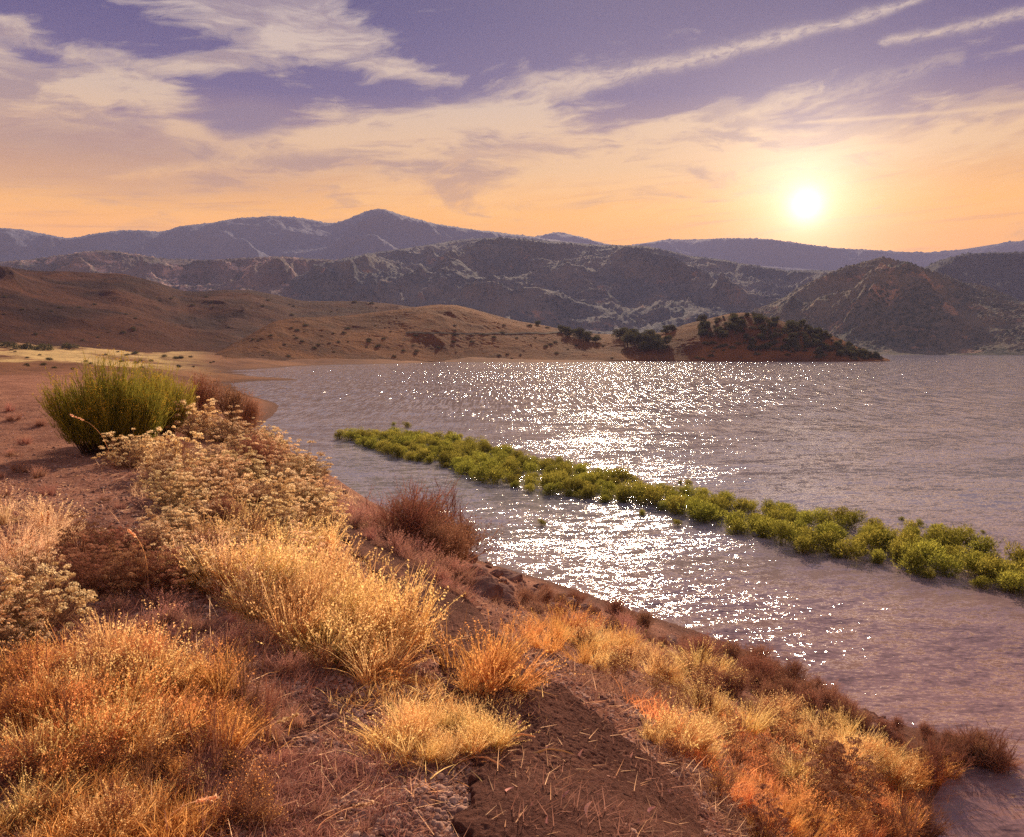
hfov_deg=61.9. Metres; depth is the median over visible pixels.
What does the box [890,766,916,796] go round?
dried forb
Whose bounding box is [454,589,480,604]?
grass tuft
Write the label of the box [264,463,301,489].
buckwheat bush
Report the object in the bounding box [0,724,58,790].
dried forb
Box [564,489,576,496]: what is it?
willow bush
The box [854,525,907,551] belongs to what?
willow bush
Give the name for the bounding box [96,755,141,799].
dried forb
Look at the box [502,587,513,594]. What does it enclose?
rock
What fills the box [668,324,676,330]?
oak tree
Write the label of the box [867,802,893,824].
dried forb
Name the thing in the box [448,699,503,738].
grass tuft
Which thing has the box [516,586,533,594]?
rock
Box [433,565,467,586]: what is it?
grass tuft
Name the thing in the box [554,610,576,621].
rock
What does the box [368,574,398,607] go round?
dried forb
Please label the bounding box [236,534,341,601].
grass tuft
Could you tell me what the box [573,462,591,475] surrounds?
willow bush
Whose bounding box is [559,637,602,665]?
grass tuft
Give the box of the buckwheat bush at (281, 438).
[260,421,291,449]
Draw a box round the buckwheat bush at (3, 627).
[0,615,26,656]
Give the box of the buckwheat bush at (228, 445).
[222,432,245,456]
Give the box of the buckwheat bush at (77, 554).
[57,530,135,582]
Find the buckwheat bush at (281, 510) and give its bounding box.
[237,491,303,528]
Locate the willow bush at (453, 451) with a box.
[444,448,463,462]
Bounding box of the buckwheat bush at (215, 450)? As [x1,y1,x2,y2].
[186,432,232,464]
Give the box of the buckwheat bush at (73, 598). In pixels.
[0,561,98,638]
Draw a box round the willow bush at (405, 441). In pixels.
[398,435,416,444]
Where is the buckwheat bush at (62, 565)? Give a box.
[42,556,79,581]
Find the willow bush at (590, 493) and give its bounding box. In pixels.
[573,483,599,499]
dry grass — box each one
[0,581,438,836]
[0,636,300,836]
[122,448,465,564]
[201,554,547,788]
[485,592,937,836]
[612,676,933,836]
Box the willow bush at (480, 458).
[469,451,496,465]
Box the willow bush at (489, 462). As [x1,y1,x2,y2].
[476,457,499,469]
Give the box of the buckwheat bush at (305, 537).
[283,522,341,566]
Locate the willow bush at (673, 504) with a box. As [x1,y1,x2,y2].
[661,492,697,514]
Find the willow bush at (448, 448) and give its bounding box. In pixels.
[434,443,461,453]
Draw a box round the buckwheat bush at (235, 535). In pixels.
[220,520,258,560]
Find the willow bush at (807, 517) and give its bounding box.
[794,505,827,528]
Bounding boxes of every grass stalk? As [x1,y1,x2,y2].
[40,512,52,570]
[46,510,50,557]
[70,414,111,459]
[127,529,148,592]
[164,793,219,825]
[235,712,298,763]
[314,800,374,836]
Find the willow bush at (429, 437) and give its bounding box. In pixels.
[426,433,433,442]
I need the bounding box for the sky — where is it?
[0,0,1023,251]
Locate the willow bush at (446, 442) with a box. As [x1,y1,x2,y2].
[440,438,452,446]
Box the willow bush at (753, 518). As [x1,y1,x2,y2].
[744,513,776,532]
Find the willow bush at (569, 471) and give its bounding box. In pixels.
[561,462,576,476]
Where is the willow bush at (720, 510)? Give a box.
[708,504,727,516]
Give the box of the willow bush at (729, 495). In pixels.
[714,489,739,503]
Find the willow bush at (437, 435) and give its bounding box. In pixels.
[431,431,443,438]
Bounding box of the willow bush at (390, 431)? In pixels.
[379,428,401,434]
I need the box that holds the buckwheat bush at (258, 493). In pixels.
[236,485,276,515]
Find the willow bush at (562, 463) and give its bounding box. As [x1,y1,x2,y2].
[558,461,572,469]
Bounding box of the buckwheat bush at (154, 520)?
[128,506,197,539]
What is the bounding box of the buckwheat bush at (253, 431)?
[233,417,270,445]
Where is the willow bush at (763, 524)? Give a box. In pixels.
[744,515,793,538]
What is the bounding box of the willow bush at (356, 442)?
[352,434,379,445]
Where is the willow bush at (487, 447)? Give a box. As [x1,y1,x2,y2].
[476,441,494,454]
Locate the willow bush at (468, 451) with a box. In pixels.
[456,443,477,456]
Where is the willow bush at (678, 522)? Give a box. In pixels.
[673,519,682,525]
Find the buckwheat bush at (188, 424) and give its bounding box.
[164,396,228,436]
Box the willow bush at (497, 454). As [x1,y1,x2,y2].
[491,450,506,459]
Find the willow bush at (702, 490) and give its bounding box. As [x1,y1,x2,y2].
[694,486,714,498]
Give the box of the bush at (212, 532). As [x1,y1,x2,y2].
[164,516,251,563]
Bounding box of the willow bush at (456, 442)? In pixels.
[450,439,468,448]
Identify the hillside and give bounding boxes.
[0,249,334,297]
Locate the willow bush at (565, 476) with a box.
[550,468,569,484]
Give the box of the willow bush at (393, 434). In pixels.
[388,431,412,436]
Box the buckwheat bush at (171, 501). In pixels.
[148,464,227,512]
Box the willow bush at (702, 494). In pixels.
[686,493,709,508]
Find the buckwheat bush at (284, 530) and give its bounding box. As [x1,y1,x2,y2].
[260,518,295,544]
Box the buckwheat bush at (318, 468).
[301,458,331,476]
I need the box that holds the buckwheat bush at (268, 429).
[253,424,278,435]
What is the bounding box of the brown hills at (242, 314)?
[0,266,413,352]
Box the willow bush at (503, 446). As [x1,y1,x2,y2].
[494,444,512,449]
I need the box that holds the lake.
[229,355,1023,836]
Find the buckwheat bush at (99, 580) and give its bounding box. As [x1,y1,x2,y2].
[75,552,122,598]
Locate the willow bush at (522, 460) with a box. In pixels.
[515,454,539,468]
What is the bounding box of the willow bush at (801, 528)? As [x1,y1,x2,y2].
[785,521,816,538]
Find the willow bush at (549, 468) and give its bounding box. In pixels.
[537,462,560,474]
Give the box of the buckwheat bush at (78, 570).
[41,552,111,601]
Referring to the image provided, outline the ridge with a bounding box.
[925,251,1023,300]
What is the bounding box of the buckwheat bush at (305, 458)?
[277,441,319,471]
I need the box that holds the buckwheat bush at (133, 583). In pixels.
[91,542,180,599]
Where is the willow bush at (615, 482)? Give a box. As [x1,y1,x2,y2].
[599,474,624,485]
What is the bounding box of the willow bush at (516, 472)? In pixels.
[513,468,524,477]
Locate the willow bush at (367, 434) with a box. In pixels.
[362,431,378,438]
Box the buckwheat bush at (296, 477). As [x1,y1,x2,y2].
[264,465,324,513]
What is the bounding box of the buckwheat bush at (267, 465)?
[240,439,296,478]
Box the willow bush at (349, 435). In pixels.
[341,431,360,440]
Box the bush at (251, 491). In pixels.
[234,478,291,517]
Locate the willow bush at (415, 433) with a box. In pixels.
[413,429,425,436]
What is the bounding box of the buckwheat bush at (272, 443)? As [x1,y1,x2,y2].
[250,428,296,464]
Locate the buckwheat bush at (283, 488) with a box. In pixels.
[242,467,303,516]
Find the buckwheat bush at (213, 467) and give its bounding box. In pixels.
[161,453,256,501]
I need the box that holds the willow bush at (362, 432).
[354,429,371,436]
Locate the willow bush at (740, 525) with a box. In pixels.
[725,514,753,534]
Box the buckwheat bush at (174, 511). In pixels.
[161,503,200,526]
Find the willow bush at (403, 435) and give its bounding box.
[393,433,409,442]
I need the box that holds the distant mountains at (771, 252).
[535,232,1023,270]
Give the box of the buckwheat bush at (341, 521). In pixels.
[293,492,352,538]
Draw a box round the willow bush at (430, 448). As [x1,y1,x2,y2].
[427,444,446,454]
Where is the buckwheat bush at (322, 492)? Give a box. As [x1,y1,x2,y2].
[284,482,341,520]
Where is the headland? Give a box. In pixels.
[215,304,889,361]
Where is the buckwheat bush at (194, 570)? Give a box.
[142,542,233,592]
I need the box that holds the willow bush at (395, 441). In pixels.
[388,438,399,444]
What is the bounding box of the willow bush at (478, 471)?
[466,465,498,480]
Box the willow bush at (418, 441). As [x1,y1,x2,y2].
[414,438,425,446]
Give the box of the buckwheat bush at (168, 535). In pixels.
[156,527,190,550]
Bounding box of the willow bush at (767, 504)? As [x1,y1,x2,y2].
[756,498,779,514]
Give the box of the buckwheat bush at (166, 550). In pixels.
[149,538,196,568]
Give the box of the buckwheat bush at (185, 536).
[158,518,207,568]
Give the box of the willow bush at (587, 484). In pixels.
[573,479,596,493]
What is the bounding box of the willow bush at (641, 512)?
[637,509,644,515]
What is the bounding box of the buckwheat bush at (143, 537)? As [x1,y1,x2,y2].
[123,523,166,563]
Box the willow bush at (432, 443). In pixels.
[423,439,441,445]
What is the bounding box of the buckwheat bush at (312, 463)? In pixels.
[267,439,333,483]
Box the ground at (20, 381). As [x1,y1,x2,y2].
[0,343,994,836]
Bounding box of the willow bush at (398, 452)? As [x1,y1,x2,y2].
[388,443,405,457]
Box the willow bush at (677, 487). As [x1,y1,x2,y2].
[662,484,683,499]
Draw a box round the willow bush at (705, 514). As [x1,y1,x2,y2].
[687,502,720,522]
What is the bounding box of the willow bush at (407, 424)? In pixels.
[402,421,411,426]
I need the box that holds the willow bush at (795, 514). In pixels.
[771,502,802,523]
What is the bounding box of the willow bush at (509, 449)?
[501,446,515,455]
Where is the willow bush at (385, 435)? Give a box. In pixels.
[376,430,389,438]
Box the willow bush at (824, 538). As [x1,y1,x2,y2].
[801,527,845,551]
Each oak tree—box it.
[556,325,571,331]
[562,327,575,336]
[573,326,584,337]
[580,331,592,340]
[592,334,601,341]
[611,326,626,338]
[620,331,634,343]
[627,328,638,333]
[629,331,645,344]
[637,341,649,351]
[640,334,657,348]
[644,329,655,335]
[650,339,668,351]
[656,335,671,343]
[660,325,670,332]
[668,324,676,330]
[695,314,706,321]
[698,329,705,335]
[703,321,710,327]
[717,330,728,337]
[728,315,737,321]
[732,324,738,330]
[736,319,746,325]
[743,333,750,339]
[747,343,755,349]
[756,315,767,322]
[756,344,764,349]
[760,334,767,340]
[784,320,794,327]
[788,333,797,340]
[789,324,797,331]
[789,337,799,345]
[796,319,805,326]
[806,326,812,334]
[813,327,821,334]
[813,339,821,347]
[813,347,822,353]
[820,330,828,339]
[820,342,829,349]
[833,341,841,346]
[835,350,843,355]
[847,350,855,355]
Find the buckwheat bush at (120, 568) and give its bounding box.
[106,553,143,585]
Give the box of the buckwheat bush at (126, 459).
[91,428,155,469]
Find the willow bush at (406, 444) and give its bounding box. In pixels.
[402,440,415,447]
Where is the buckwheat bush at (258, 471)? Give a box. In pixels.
[201,435,267,484]
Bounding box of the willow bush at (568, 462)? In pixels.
[555,459,575,469]
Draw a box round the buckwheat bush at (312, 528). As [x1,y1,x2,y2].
[281,524,324,549]
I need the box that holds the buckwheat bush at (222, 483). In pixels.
[181,461,259,511]
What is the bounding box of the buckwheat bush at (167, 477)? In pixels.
[139,458,194,502]
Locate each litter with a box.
[0,442,933,836]
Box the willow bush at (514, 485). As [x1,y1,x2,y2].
[510,480,527,488]
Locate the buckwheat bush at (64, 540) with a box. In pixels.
[49,512,117,562]
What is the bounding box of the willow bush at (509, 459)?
[492,456,518,469]
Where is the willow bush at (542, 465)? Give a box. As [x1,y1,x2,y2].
[537,458,552,469]
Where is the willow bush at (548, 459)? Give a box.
[537,456,554,465]
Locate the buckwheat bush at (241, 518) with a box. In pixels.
[228,507,252,529]
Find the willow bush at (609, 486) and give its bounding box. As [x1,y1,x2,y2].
[595,479,622,495]
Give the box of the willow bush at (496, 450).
[488,448,501,456]
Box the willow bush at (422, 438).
[412,434,431,444]
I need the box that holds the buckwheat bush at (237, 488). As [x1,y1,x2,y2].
[218,481,254,515]
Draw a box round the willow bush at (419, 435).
[412,432,427,443]
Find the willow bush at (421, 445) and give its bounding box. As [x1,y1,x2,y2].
[416,443,427,448]
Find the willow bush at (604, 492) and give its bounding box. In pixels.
[594,487,614,498]
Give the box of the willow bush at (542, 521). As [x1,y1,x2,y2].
[537,519,546,525]
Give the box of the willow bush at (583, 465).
[572,463,590,473]
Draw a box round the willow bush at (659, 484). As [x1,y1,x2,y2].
[653,481,666,495]
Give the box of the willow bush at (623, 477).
[611,468,640,486]
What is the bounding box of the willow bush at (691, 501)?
[676,496,715,517]
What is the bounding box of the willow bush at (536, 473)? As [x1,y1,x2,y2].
[524,471,540,477]
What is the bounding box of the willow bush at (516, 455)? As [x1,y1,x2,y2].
[507,449,525,461]
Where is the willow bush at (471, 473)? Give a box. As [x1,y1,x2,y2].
[464,468,476,477]
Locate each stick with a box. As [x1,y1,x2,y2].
[466,756,503,767]
[493,733,534,742]
[533,748,572,753]
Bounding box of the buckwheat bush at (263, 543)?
[250,531,287,554]
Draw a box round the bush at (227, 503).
[179,486,254,530]
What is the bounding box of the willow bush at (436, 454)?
[431,451,438,459]
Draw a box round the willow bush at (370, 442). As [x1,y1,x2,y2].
[364,437,380,448]
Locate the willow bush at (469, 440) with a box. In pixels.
[460,436,484,444]
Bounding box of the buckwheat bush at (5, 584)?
[0,571,49,610]
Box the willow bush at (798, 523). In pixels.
[781,519,808,535]
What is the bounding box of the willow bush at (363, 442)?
[357,437,372,446]
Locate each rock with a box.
[467,563,487,576]
[468,551,477,563]
[468,575,502,600]
[489,568,503,577]
[499,578,506,583]
[501,569,513,575]
[501,592,518,608]
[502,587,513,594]
[506,573,522,582]
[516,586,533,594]
[549,602,570,611]
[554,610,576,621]
[566,597,576,610]
[576,603,601,612]
[663,634,680,645]
[864,722,884,737]
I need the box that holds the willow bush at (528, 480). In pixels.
[522,474,539,485]
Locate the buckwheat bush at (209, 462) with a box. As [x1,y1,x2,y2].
[194,449,237,476]
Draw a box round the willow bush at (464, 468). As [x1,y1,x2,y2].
[453,458,477,474]
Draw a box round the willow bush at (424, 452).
[418,447,431,458]
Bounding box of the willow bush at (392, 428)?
[388,426,405,432]
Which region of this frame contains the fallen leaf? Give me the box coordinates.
[584,801,591,813]
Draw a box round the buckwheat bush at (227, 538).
[214,526,246,550]
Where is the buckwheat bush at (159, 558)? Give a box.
[146,547,168,572]
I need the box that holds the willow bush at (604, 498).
[599,493,612,502]
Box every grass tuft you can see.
[0,471,8,477]
[0,478,27,524]
[0,485,19,496]
[0,490,93,532]
[0,504,89,561]
[0,531,59,581]
[0,607,158,674]
[0,636,60,685]
[0,649,97,721]
[0,667,69,732]
[0,691,152,774]
[0,697,73,751]
[0,719,62,760]
[0,738,47,783]
[0,760,73,831]
[0,797,46,836]
[1,448,20,456]
[1,773,94,818]
[1,810,59,836]
[2,411,25,420]
[3,400,16,410]
[3,455,34,472]
[8,669,108,735]
[9,509,26,519]
[11,434,33,443]
[12,624,85,678]
[15,548,76,577]
[16,635,131,705]
[17,726,108,786]
[27,464,53,478]
[29,497,61,513]
[30,694,146,770]
[31,418,49,426]
[31,697,131,763]
[33,482,61,495]
[35,517,105,551]
[35,659,120,722]
[36,668,89,689]
[42,654,177,740]
[43,664,126,705]
[44,793,129,836]
[48,656,180,754]
[52,770,141,829]
[61,699,204,774]
[62,683,189,768]
[65,597,202,689]
[65,626,144,670]
[68,623,210,699]
[71,788,159,836]
[76,683,162,742]
[79,742,131,779]
[89,675,221,748]
[91,772,193,835]
[92,619,179,668]
[95,492,113,500]
[99,674,227,726]
[99,734,153,773]
[100,592,131,613]
[110,620,214,699]
[111,633,187,689]
[112,501,126,509]
[116,767,178,817]
[121,609,158,631]
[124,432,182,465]
[133,636,262,702]
[136,583,190,609]
[142,597,197,625]
[149,748,192,786]
[158,532,229,589]
[161,691,227,729]
[166,694,275,769]
[169,521,309,609]
[172,513,256,539]
[174,609,222,634]
[176,522,250,571]
[177,492,278,527]
[184,644,229,675]
[185,544,288,602]
[187,528,274,592]
[196,687,249,726]
[198,635,223,655]
[200,499,277,544]
[209,614,255,646]
[209,667,277,709]
[211,521,327,590]
[211,578,270,616]
[212,555,319,622]
[213,552,292,614]
[217,609,246,629]
[219,571,298,624]
[223,558,298,599]
[223,660,260,686]
[223,780,273,836]
[235,532,330,585]
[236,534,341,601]
[237,546,321,566]
[240,566,336,649]
[240,617,282,651]
[242,759,300,793]
[247,694,308,728]
[250,509,340,552]
[251,683,291,712]
[251,714,289,743]
[252,593,398,673]
[253,742,300,770]
[254,643,316,676]
[255,550,354,630]
[263,533,351,574]
[264,541,423,618]
[265,591,328,635]
[271,700,324,731]
[280,565,392,661]
[289,509,350,552]
[291,533,377,598]
[297,609,349,646]
[298,573,339,600]
[298,577,447,661]
[301,793,334,818]
[311,595,406,675]
[315,606,461,692]
[317,499,376,524]
[325,559,470,653]
[328,569,365,596]
[328,617,410,670]
[330,493,361,514]
[334,547,443,624]
[338,577,388,606]
[338,696,446,773]
[345,816,376,836]
[346,512,378,529]
[348,504,389,530]
[352,497,390,517]
[352,501,375,519]
[355,523,385,542]
[362,604,416,642]
[364,606,583,698]
[369,524,414,554]
[371,537,386,548]
[372,686,449,744]
[373,521,393,535]
[374,523,406,539]
[382,690,444,725]
[386,542,421,561]
[390,539,416,553]
[396,533,442,555]
[397,699,451,750]
[406,727,459,765]
[407,552,457,580]
[407,722,476,765]
[409,547,445,568]
[419,538,452,559]
[420,548,459,571]
[425,560,456,583]
[428,700,470,731]
[430,707,499,761]
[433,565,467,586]
[433,576,455,589]
[433,628,584,693]
[438,550,465,576]
[439,579,476,599]
[443,694,486,719]
[444,700,536,757]
[447,556,489,581]
[448,657,511,698]
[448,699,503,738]
[450,566,495,589]
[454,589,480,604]
[460,638,542,680]
[467,709,520,745]
[502,611,553,640]
[510,594,521,607]
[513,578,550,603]
[519,604,578,647]
[520,595,604,633]
[520,622,579,654]
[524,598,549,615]
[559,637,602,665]
[562,611,609,639]
[562,623,586,646]
[566,616,612,657]
[586,637,608,657]
[587,643,616,670]
[589,612,617,631]
[591,623,631,650]
[592,621,645,656]
[598,639,626,662]
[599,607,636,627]
[602,624,623,639]
[617,629,674,663]
[619,616,645,640]
[619,627,658,652]
[624,627,663,654]
[626,653,644,669]
[635,633,649,657]
[635,710,688,754]
[638,644,695,683]
[645,690,744,763]
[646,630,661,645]
[657,636,728,676]
[657,661,693,685]
[659,645,675,660]
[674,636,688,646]
[674,672,741,718]
[675,694,734,748]
[696,708,747,742]
[696,725,731,760]
[701,653,743,673]
[712,776,763,811]
[716,689,793,739]
[719,734,757,753]
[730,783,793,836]
[731,764,761,791]
[734,792,761,815]
[741,803,786,836]
[743,813,799,836]
[746,730,787,764]
[751,771,820,819]
[753,687,808,727]
[753,785,811,834]
[757,741,822,792]
[758,753,791,781]
[765,708,844,762]
[766,795,817,836]
[778,767,836,824]
[784,751,827,774]
[787,774,818,796]
[788,718,877,775]
[791,712,812,728]
[792,715,811,738]
[793,813,833,836]
[797,694,851,735]
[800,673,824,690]
[802,801,845,835]
[809,789,870,836]
[812,811,858,836]
[814,767,868,813]
[815,728,846,752]
[817,720,872,753]
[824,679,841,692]
[824,699,864,746]
[824,764,876,815]
[837,789,881,822]
[840,800,884,836]
[843,722,901,757]
[849,765,896,816]
[851,751,875,776]
[854,812,898,836]
[855,743,884,769]
[861,741,906,780]
[867,722,925,769]
[867,738,908,780]
[879,785,939,836]
[881,751,922,799]
[883,740,936,783]
[883,758,938,792]
[885,818,906,836]
[902,771,933,792]
[908,752,959,776]
[917,750,951,769]
[917,758,955,791]
[939,724,968,743]
[943,760,971,780]
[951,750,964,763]
[965,750,992,768]
[996,749,1023,769]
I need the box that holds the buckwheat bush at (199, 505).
[181,493,234,530]
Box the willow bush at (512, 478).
[501,474,522,485]
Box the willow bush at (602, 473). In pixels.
[592,468,617,485]
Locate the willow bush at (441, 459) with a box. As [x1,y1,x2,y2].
[431,449,451,464]
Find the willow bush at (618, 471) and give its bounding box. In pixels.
[603,466,628,480]
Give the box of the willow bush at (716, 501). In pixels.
[700,495,733,512]
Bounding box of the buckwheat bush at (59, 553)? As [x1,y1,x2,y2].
[47,541,77,570]
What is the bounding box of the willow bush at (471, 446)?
[462,442,476,452]
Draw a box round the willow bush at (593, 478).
[584,471,608,487]
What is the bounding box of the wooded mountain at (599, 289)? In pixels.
[290,236,836,333]
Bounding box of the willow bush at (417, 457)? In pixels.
[410,453,426,461]
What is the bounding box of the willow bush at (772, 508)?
[757,505,780,516]
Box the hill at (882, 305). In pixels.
[749,256,1023,354]
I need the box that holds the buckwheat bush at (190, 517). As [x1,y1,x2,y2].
[155,500,225,541]
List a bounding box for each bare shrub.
[32,673,123,752]
[78,664,114,700]
[120,671,159,712]
[131,680,203,757]
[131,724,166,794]
[170,675,266,775]
[202,613,298,714]
[223,664,323,751]
[228,769,269,827]
[370,490,408,527]
[371,474,460,525]
[422,475,476,525]
[869,801,915,836]
[879,734,913,760]
[881,788,935,836]
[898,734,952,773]
[903,730,978,780]
[903,786,950,836]
[909,797,964,836]
[917,752,950,789]
[924,723,962,748]
[927,737,947,765]
[935,718,1013,772]
[939,728,989,767]
[973,725,1021,773]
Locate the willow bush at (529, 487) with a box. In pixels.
[523,483,534,491]
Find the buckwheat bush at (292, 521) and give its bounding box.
[278,520,310,538]
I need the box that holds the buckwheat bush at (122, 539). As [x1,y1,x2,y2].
[85,523,142,564]
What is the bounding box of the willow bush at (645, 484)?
[620,479,662,502]
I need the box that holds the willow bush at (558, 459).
[549,455,564,467]
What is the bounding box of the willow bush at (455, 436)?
[444,432,464,441]
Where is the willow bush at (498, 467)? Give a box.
[490,465,508,475]
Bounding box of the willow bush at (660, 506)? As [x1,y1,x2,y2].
[656,500,669,510]
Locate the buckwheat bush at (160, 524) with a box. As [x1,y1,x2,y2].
[133,516,183,550]
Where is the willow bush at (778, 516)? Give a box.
[764,508,794,525]
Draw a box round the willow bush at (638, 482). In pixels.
[614,480,655,497]
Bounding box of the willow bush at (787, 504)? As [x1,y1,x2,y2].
[774,501,797,513]
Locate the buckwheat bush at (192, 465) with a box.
[177,460,209,480]
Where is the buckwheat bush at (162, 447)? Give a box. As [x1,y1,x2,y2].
[139,425,209,474]
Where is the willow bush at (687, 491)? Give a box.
[676,484,697,497]
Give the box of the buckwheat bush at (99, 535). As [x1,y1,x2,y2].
[86,523,121,552]
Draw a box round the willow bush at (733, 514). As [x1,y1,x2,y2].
[712,509,754,528]
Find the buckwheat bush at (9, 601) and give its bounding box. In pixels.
[0,575,63,642]
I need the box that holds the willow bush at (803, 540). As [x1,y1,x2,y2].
[788,534,827,555]
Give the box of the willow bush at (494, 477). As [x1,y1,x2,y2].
[478,466,512,483]
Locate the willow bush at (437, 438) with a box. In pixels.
[429,435,443,444]
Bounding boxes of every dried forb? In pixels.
[0,629,55,685]
[0,654,23,683]
[0,665,37,724]
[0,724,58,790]
[0,726,56,783]
[12,639,72,680]
[14,744,95,792]
[17,673,78,722]
[27,781,75,827]
[29,657,90,700]
[50,721,147,783]
[53,683,117,723]
[55,763,105,800]
[56,624,142,677]
[69,771,147,835]
[78,659,116,692]
[93,736,140,777]
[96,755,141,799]
[103,630,193,690]
[121,724,196,781]
[148,757,202,800]
[153,726,182,758]
[157,649,207,690]
[158,663,196,698]
[160,756,210,799]
[165,705,223,755]
[196,781,251,834]
[212,743,254,777]
[215,750,287,808]
[227,697,274,736]
[232,551,308,596]
[235,778,291,833]
[280,580,319,611]
[302,637,349,679]
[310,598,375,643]
[328,612,385,670]
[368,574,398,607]
[368,580,435,647]
[566,617,605,651]
[585,656,611,677]
[591,644,636,678]
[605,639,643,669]
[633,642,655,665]
[640,667,676,695]
[645,646,679,678]
[652,709,682,740]
[659,679,696,710]
[661,728,696,766]
[673,651,707,676]
[674,677,698,699]
[679,660,730,700]
[679,676,720,713]
[692,667,715,688]
[693,687,729,714]
[696,747,718,764]
[697,758,740,801]
[710,659,757,699]
[710,705,744,744]
[720,733,759,769]
[722,697,737,714]
[728,708,754,732]
[742,694,758,710]
[744,741,784,780]
[750,729,776,754]
[753,688,789,722]
[757,710,796,751]
[767,706,809,749]
[770,695,810,728]
[779,772,803,789]
[781,776,815,802]
[781,794,815,820]
[792,728,817,751]
[792,742,822,771]
[794,705,823,730]
[806,727,851,763]
[808,726,847,763]
[809,719,840,739]
[843,802,878,836]
[857,758,888,794]
[858,754,880,772]
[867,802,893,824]
[873,760,892,779]
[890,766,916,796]
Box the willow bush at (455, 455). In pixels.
[445,451,466,464]
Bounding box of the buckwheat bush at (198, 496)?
[166,487,224,519]
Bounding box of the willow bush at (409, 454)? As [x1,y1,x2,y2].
[403,451,417,459]
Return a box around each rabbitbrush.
[32,344,181,453]
[117,358,200,437]
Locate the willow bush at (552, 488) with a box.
[542,481,563,494]
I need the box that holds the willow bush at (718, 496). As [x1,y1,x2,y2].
[699,493,733,509]
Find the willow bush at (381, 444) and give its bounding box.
[374,440,390,450]
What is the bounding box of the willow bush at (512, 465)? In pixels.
[492,458,525,473]
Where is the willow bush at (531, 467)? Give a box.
[523,461,542,472]
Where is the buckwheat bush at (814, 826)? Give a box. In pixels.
[795,800,834,836]
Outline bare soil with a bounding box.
[326,522,704,836]
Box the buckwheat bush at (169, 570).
[120,539,191,593]
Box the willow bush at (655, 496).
[634,481,672,505]
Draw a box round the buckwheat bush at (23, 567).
[0,530,73,597]
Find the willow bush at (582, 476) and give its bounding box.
[572,471,591,490]
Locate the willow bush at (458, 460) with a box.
[450,456,474,468]
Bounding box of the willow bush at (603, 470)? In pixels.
[591,467,611,474]
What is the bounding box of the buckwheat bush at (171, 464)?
[130,453,188,489]
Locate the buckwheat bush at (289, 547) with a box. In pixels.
[272,539,307,554]
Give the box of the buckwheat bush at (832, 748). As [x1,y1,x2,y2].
[793,729,884,817]
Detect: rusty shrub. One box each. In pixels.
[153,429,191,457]
[175,366,229,419]
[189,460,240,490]
[201,374,261,424]
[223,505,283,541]
[228,389,265,431]
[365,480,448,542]
[403,510,466,558]
[406,525,451,553]
[410,484,454,536]
[433,516,486,563]
[437,518,473,556]
[443,505,512,564]
[513,587,541,607]
[533,599,549,613]
[535,579,561,604]
[550,598,570,618]
[552,593,571,604]
[565,586,590,606]
[580,601,601,616]
[601,595,636,620]
[603,611,622,632]
[618,607,639,625]
[633,605,661,631]
[638,627,649,638]
[654,634,675,650]
[671,625,727,664]
[673,642,694,653]
[700,659,722,682]
[708,667,741,698]
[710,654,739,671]
[713,646,730,659]
[715,635,748,663]
[720,667,751,695]
[733,654,752,670]
[735,644,784,685]
[735,665,752,684]
[739,639,780,667]
[745,661,769,694]
[750,676,793,707]
[754,654,776,676]
[766,665,794,690]
[767,673,806,700]
[770,652,817,683]
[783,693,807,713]
[790,680,827,714]
[795,675,820,699]
[809,672,827,690]
[814,681,848,715]
[815,709,842,729]
[821,690,860,729]
[827,688,847,697]
[832,693,859,725]
[832,693,861,715]
[850,709,875,732]
[855,707,881,722]
[870,713,895,737]
[887,714,910,730]
[887,724,913,745]
[912,718,939,738]
[925,735,940,748]
[941,727,955,740]
[941,731,968,751]
[941,748,957,763]
[952,739,983,763]
[957,723,997,748]
[968,736,999,769]
[983,743,1022,775]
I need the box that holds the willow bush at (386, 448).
[382,445,391,454]
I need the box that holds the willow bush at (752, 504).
[747,498,759,510]
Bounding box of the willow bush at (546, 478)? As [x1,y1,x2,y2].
[530,470,568,488]
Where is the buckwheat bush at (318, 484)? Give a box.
[281,471,352,505]
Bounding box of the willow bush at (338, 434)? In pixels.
[333,428,347,439]
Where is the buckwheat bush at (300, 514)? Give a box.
[274,496,326,530]
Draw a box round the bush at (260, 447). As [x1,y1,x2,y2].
[223,424,289,475]
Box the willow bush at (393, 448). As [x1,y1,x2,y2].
[388,442,405,454]
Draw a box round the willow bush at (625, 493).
[607,485,644,502]
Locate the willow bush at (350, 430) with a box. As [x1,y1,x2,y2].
[343,426,364,438]
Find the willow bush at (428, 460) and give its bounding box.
[421,455,433,463]
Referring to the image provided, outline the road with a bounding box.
[406,331,561,333]
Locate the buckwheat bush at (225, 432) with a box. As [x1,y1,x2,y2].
[193,400,249,443]
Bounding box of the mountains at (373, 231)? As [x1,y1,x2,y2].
[0,209,814,270]
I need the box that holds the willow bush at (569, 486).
[557,476,582,495]
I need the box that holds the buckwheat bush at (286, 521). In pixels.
[270,512,294,534]
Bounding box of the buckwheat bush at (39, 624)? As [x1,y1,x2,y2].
[0,605,54,651]
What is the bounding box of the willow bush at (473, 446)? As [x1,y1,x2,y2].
[463,441,483,451]
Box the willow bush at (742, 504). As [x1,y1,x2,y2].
[729,497,763,514]
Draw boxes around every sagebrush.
[0,341,17,346]
[12,342,33,349]
[28,343,55,350]
[60,342,78,348]
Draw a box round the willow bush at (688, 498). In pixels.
[667,493,691,506]
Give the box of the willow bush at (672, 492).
[665,490,678,499]
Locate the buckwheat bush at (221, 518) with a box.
[207,505,237,532]
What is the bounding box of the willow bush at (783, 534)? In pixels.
[764,517,800,545]

